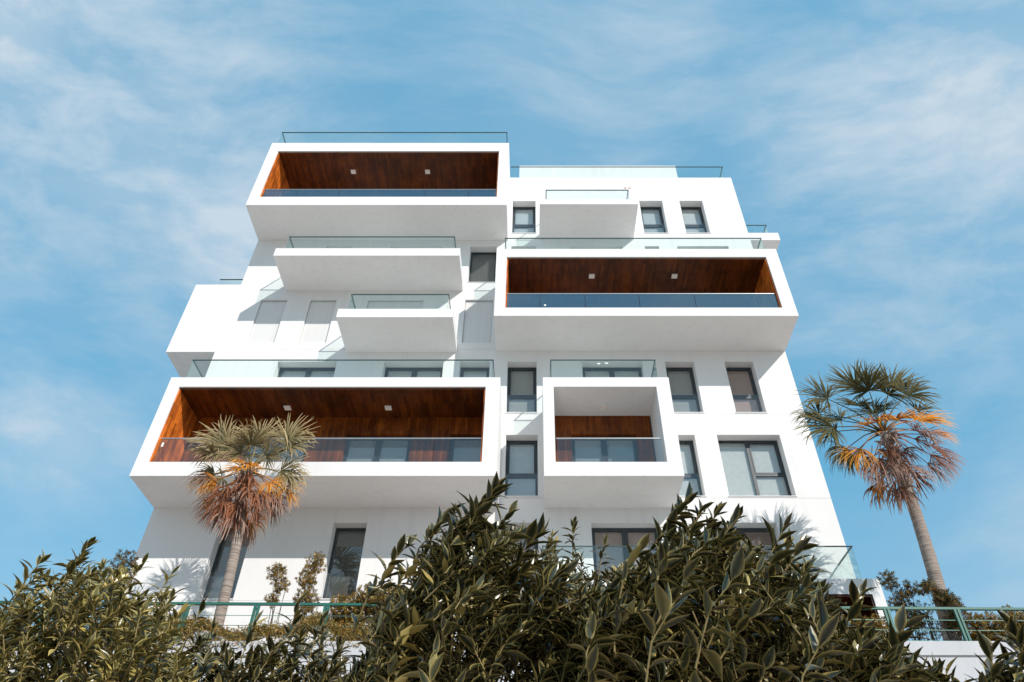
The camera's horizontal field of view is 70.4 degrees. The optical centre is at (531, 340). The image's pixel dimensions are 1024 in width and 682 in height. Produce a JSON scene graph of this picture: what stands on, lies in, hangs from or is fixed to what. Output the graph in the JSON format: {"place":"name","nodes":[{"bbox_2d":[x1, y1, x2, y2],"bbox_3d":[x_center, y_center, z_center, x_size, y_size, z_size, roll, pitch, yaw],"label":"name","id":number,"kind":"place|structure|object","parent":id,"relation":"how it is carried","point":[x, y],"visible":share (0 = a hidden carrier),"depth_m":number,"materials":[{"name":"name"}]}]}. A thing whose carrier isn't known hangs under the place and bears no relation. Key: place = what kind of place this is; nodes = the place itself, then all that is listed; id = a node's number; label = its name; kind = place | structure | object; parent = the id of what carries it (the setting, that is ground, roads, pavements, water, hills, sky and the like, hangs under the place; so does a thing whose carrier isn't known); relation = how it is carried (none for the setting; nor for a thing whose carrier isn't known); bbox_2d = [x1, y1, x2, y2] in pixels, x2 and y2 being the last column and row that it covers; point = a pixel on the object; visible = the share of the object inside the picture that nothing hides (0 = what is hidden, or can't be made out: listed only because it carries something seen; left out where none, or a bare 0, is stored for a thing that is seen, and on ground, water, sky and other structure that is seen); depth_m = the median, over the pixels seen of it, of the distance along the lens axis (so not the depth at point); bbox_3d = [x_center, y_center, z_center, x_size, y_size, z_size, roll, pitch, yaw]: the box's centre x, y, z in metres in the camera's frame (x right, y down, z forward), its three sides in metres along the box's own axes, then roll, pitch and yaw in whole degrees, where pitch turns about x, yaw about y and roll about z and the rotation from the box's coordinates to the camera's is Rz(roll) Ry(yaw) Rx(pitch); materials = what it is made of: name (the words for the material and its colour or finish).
{"place":"outdoors","nodes":[
{"label":"outdoors","id":0,"kind":"place"},
{"bbox_2d":[0,0,1023,640],"label":"sky","id":1,"kind":"structure","parent":0,"point":[881,142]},
{"label":"terrace ground","id":2,"kind":"structure","parent":0,"visible":0},
{"bbox_2d":[109,549,139,591],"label":"young shrub","id":3,"kind":"object","parent":2,"relation":"on","point":[126,561],"visible":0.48,"depth_m":17.85,"materials":[{"name":"green plant"}]},
{"bbox_2d":[151,612,194,640],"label":"hedge","id":4,"kind":"object","parent":2,"relation":"on","point":[184,639],"visible":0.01,"depth_m":16.23,"materials":[{"name":"green plant"}]},
{"bbox_2d":[180,413,318,640],"bbox_3d":[-7.526,4.531,18.256,3.667,6.986,2.578,0,-42,0],"label":"palm tree","id":5,"kind":"object","parent":2,"relation":"on","point":[235,513],"visible":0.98,"depth_m":18.68,"materials":[{"name":"green plant"}]},
{"bbox_2d":[263,562,290,640],"bbox_3d":[-6.133,6.430,16.995,0.684,2.590,0.520,0,-42,0],"label":"young shrub","id":6,"kind":"object","parent":2,"relation":"on","point":[279,574],"visible":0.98,"depth_m":17.46,"materials":[{"name":"green plant"}]},
{"bbox_2d":[292,550,327,638],"bbox_3d":[-5.295,6.311,17.071,0.878,2.876,0.738,0,-42,0],"label":"young shrub","id":7,"kind":"object","parent":2,"relation":"on","point":[309,581],"visible":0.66,"depth_m":17.44,"materials":[{"name":"green plant"}]},
{"bbox_2d":[326,581,454,640],"bbox_3d":[-3.241,6.391,16.464,3.077,1.960,1.046,0,-42,0],"label":"hedge","id":8,"kind":"object","parent":2,"relation":"on","point":[341,615],"visible":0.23,"depth_m":16.49,"materials":[{"name":"green plant"}]},
{"bbox_2d":[120,132,887,640],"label":"apartment building","id":9,"kind":"structure","parent":2,"relation":"on","point":[466,318],"depth_m":25.35,"materials":[{"name":"white paint"}]},
{"bbox_2d":[195,528,249,599],"bbox_3d":[-8.835,6.476,21.177,1.070,2.363,0.465,0,-42,0],"label":"window","id":10,"kind":"structure","parent":9,"relation":"in","point":[215,580],"depth_m":21.28,"materials":[{"name":"grey glass"}]},
{"bbox_2d":[278,368,334,376],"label":"window","id":11,"kind":"structure","parent":9,"relation":"in","point":[283,372],"depth_m":26.27,"materials":[{"name":"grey glass"}]},
{"bbox_2d":[319,528,365,599],"bbox_3d":[-5.440,6.476,21.177,1.060,2.363,0.465,0,-42,0],"label":"window","id":12,"kind":"structure","parent":9,"relation":"in","point":[346,554],"depth_m":21.40,"materials":[{"name":"clear glass"}]},
{"bbox_2d":[384,368,442,376],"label":"window","id":13,"kind":"structure","parent":9,"relation":"in","point":[389,372],"depth_m":26.27,"materials":[{"name":"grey glass"}]},
{"bbox_2d":[460,368,488,376],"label":"window","id":14,"kind":"structure","parent":9,"relation":"in","point":[465,372],"depth_m":26.27,"materials":[{"name":"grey glass"}]},
{"bbox_2d":[467,252,496,282],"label":"window","id":15,"kind":"structure","parent":9,"relation":"in","point":[482,264],"depth_m":30.05,"materials":[{"name":"grey glass"}]},
{"bbox_2d":[505,368,537,412],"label":"window","id":16,"kind":"structure","parent":9,"relation":"in","point":[522,382],"depth_m":25.71,"materials":[{"name":"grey glass"}]},
{"bbox_2d":[505,441,538,496],"bbox_3d":[-0.320,4.092,23.334,1.100,2.313,0.465,0,-42,0],"label":"window","id":17,"kind":"structure","parent":9,"relation":"in","point":[521,456],"depth_m":23.56,"materials":[{"name":"clear glass"}]},
{"bbox_2d":[509,528,537,590],"bbox_3d":[-0.320,6.584,21.317,1.036,2.336,0.112,0,-42,0],"label":"window","id":18,"kind":"structure","parent":9,"relation":"in","point":[535,546],"depth_m":21.73,"materials":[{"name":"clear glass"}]},
{"bbox_2d":[512,207,535,232],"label":"window","id":19,"kind":"structure","parent":9,"relation":"in","point":[524,218],"depth_m":32.16,"materials":[{"name":"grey glass"}]},
{"bbox_2d":[582,368,641,376],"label":"window","id":20,"kind":"structure","parent":9,"relation":"in","point":[587,372],"depth_m":26.27,"materials":[{"name":"grey glass"}]},
{"bbox_2d":[591,528,658,575],"bbox_3d":[2.815,6.584,21.317,2.046,2.336,0.112,0,-42,0],"label":"window","id":21,"kind":"structure","parent":9,"relation":"in","point":[617,536],"depth_m":21.82,"materials":[{"name":"grey glass"}]},
{"bbox_2d":[640,207,665,232],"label":"window","id":22,"kind":"structure","parent":9,"relation":"in","point":[652,217],"depth_m":32.16,"materials":[{"name":"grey glass"}]},
{"bbox_2d":[666,368,704,412],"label":"window","id":23,"kind":"structure","parent":9,"relation":"in","point":[684,395],"depth_m":25.71,"materials":[{"name":"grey glass"}]},
{"bbox_2d":[679,441,706,496],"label":"window","id":24,"kind":"structure","parent":9,"relation":"in","point":[690,468],"depth_m":23.53,"materials":[{"name":"clear glass"}]},
{"bbox_2d":[681,207,706,232],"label":"window","id":25,"kind":"structure","parent":9,"relation":"in","point":[693,218],"depth_m":32.16,"materials":[{"name":"clear glass"}]},
{"bbox_2d":[726,368,767,412],"bbox_3d":[7.445,1.726,25.474,1.090,2.293,0.465,0,-42,0],"label":"window","id":26,"kind":"structure","parent":9,"relation":"in","point":[741,380],"depth_m":25.71,"materials":[{"name":"clear glass"}]},
{"bbox_2d":[719,528,777,559],"bbox_3d":[6.330,6.584,21.317,2.056,2.336,0.112,0,-42,0],"label":"window","id":27,"kind":"structure","parent":9,"relation":"in","point":[757,535],"depth_m":21.97,"materials":[{"name":"clear glass"}]},
{"bbox_2d":[718,441,797,496],"bbox_3d":[7.145,4.092,23.334,2.130,2.313,0.465,0,-42,0],"label":"window","id":28,"kind":"structure","parent":9,"relation":"in","point":[751,468],"depth_m":23.53,"materials":[{"name":"clear glass"}]},
{"bbox_2d":[841,613,888,638],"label":"hedge","id":29,"kind":"object","parent":2,"relation":"on","point":[857,622],"visible":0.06,"depth_m":16.11,"materials":[{"name":"green plant"}]},
{"bbox_2d":[789,359,966,640],"bbox_3d":[9.389,3.659,18.596,4.203,8.781,2.700,-18,-45,18],"label":"palm tree","id":30,"kind":"object","parent":2,"relation":"on","point":[896,466],"visible":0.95,"depth_m":19.28,"materials":[{"name":"green plant"}]},
{"bbox_2d":[876,568,931,640],"bbox_3d":[8.753,6.436,16.822,0.895,2.363,0.734,0,-42,0],"label":"young shrub","id":31,"kind":"object","parent":2,"relation":"on","point":[902,597],"visible":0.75,"depth_m":17.16,"materials":[{"name":"green plant"}]},
{"bbox_2d":[910,599,941,640],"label":"young shrub","id":32,"kind":"object","parent":2,"relation":"on","point":[932,631],"visible":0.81,"depth_m":16.62,"materials":[{"name":"green plant"}]},
{"bbox_2d":[912,578,953,640],"bbox_3d":[8.924,6.095,16.054,0.601,1.783,0.485,0,-42,0],"label":"young shrub","id":33,"kind":"object","parent":2,"relation":"on","point":[927,588],"visible":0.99,"depth_m":16.41,"materials":[{"name":"green plant"}]},
{"bbox_2d":[932,588,969,640],"bbox_3d":[9.343,6.182,15.953,0.743,1.576,0.628,0,-42,0],"label":"young shrub","id":34,"kind":"object","parent":2,"relation":"on","point":[949,600],"visible":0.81,"depth_m":16.10,"materials":[{"name":"green plant"}]},
{"bbox_2d":[965,604,1023,640],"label":"hedge","id":35,"kind":"object","parent":2,"relation":"on","point":[984,625],"visible":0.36,"depth_m":16.22,"materials":[{"name":"green plant"}]},
{"label":"ground","id":36,"kind":"structure","parent":0,"visible":0},
{"bbox_2d":[0,536,200,681],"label":"evergreen shrub","id":37,"kind":"object","parent":36,"relation":"on","point":[136,656],"visible":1,"depth_m":2.79,"materials":[{"name":"green plant"}]},
{"bbox_2d":[160,590,351,681],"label":"evergreen shrub","id":38,"kind":"object","parent":36,"relation":"on","point":[227,669],"visible":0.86,"depth_m":3.26,"materials":[{"name":"green plant"}]},
{"bbox_2d":[9,641,1023,681],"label":"retaining wall","id":39,"kind":"structure","parent":36,"relation":"on","point":[966,661],"depth_m":15.11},
{"bbox_2d":[86,612,370,647],"bbox_3d":[-5.903,6.329,15.621,7.530,0.816,0.783,0,-42,0],"label":"ground cover","id":40,"kind":"object","parent":39,"relation":"on","point":[266,631],"visible":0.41,"depth_m":15.51,"materials":[{"name":"green plant"}]},
{"bbox_2d":[0,601,1023,640],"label":"railing","id":41,"kind":"object","parent":39,"relation":"on","point":[960,620],"visible":0.23,"depth_m":15.87,"materials":[{"name":"metal"}]},
{"bbox_2d":[329,471,706,681],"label":"evergreen shrub","id":42,"kind":"object","parent":36,"relation":"on","point":[416,626],"visible":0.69,"depth_m":2.16,"materials":[{"name":"green plant"}]},
{"bbox_2d":[520,516,644,671],"bbox_3d":[0.372,2.390,2.929,0.991,3.593,0.745,0,-42,0],"label":"evergreen shrub","id":43,"kind":"object","parent":36,"relation":"on","point":[553,558],"visible":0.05,"depth_m":3.87,"materials":[{"name":"green plant"}]},
{"bbox_2d":[543,481,977,681],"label":"evergreen shrub","id":44,"kind":"object","parent":36,"relation":"on","point":[751,610],"visible":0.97,"depth_m":1.98,"materials":[{"name":"green plant"}]},
{"bbox_2d":[962,607,1023,681],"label":"evergreen shrub","id":45,"kind":"object","parent":36,"relation":"on","point":[1013,639],"visible":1,"depth_m":2.14,"materials":[{"name":"green plant"}]}
]}

